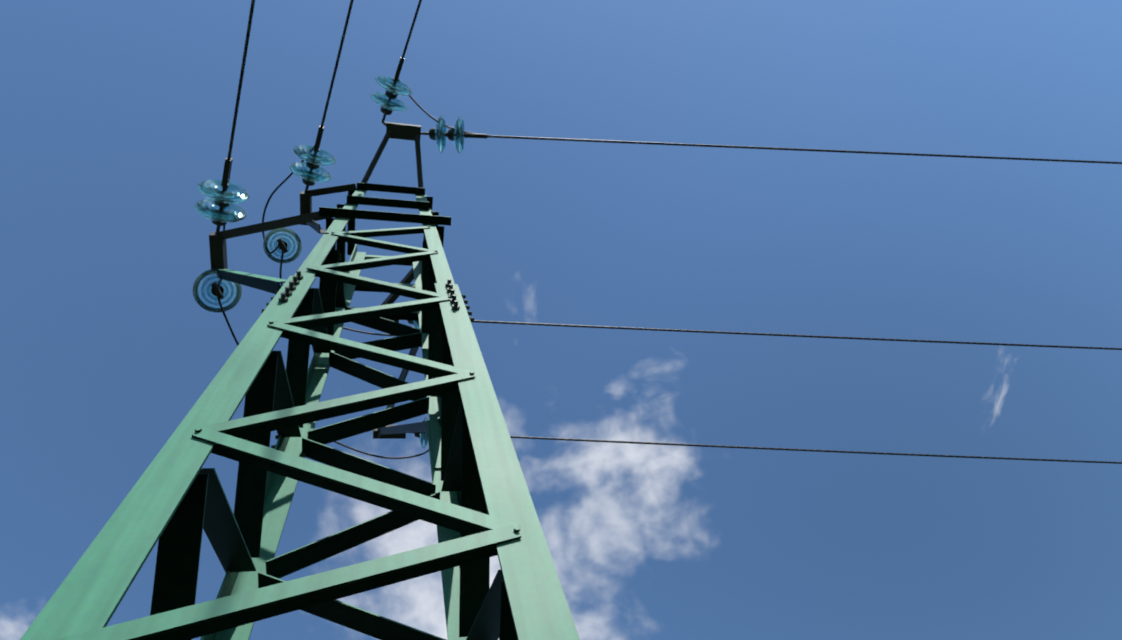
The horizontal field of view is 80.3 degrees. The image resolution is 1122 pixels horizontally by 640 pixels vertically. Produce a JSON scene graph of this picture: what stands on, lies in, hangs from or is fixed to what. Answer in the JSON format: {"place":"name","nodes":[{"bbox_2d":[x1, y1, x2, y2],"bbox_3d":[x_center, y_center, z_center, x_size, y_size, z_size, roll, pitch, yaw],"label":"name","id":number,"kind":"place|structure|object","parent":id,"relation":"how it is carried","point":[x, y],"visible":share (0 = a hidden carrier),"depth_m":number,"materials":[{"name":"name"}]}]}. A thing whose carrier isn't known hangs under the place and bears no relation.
{"place":"outdoors","nodes":[
{"label":"outdoors","id":0,"kind":"place"},
{"bbox_2d":[359,406,641,635],"bbox_3d":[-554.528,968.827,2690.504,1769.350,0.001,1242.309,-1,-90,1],"label":"cloud","id":1,"kind":"structure","parent":0,"point":[419,533],"depth_m":2690.03,"materials":[{"name":"white"}]},
{"bbox_2d":[429,617,585,639],"bbox_3d":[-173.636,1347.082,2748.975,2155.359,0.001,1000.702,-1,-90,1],"label":"cloud","id":2,"kind":"structure","parent":0,"point":[441,633],"depth_m":2751.58,"materials":[{"name":"white"}]},
{"bbox_2d":[0,0,1121,639],"label":"sky","id":3,"kind":"structure","parent":0,"point":[114,114],"materials":[{"name":"blue"}]},
{"bbox_2d":[521,420,702,601],"bbox_3d":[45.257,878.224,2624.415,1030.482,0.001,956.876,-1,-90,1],"label":"cloud","id":4,"kind":"structure","parent":0,"point":[614,518],"depth_m":2622.78,"materials":[{"name":"white"}]},
{"bbox_2d":[573,434,683,493],"bbox_3d":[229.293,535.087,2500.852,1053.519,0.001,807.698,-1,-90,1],"label":"cloud","id":5,"kind":"structure","parent":0,"point":[599,457],"depth_m":2500.43,"materials":[{"name":"white"}]},
{"bbox_2d":[579,420,717,561],"bbox_3d":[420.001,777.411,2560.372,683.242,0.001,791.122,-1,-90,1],"label":"cloud","id":6,"kind":"structure","parent":0,"point":[643,466],"depth_m":2560.40,"materials":[{"name":"white"}]},
{"bbox_3d":[0.081,1.838,-1.119,1.295,0.420,1.295,2,-69,-14],"label":"footing","id":7,"kind":"object","parent":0,"visible":0},
{"bbox_2d":[20,0,1121,639],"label":"pylon","id":8,"kind":"object","parent":7,"relation":"on","point":[472,500],"visible":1,"depth_m":2.10,"materials":[{"name":"green metal"}]}
]}

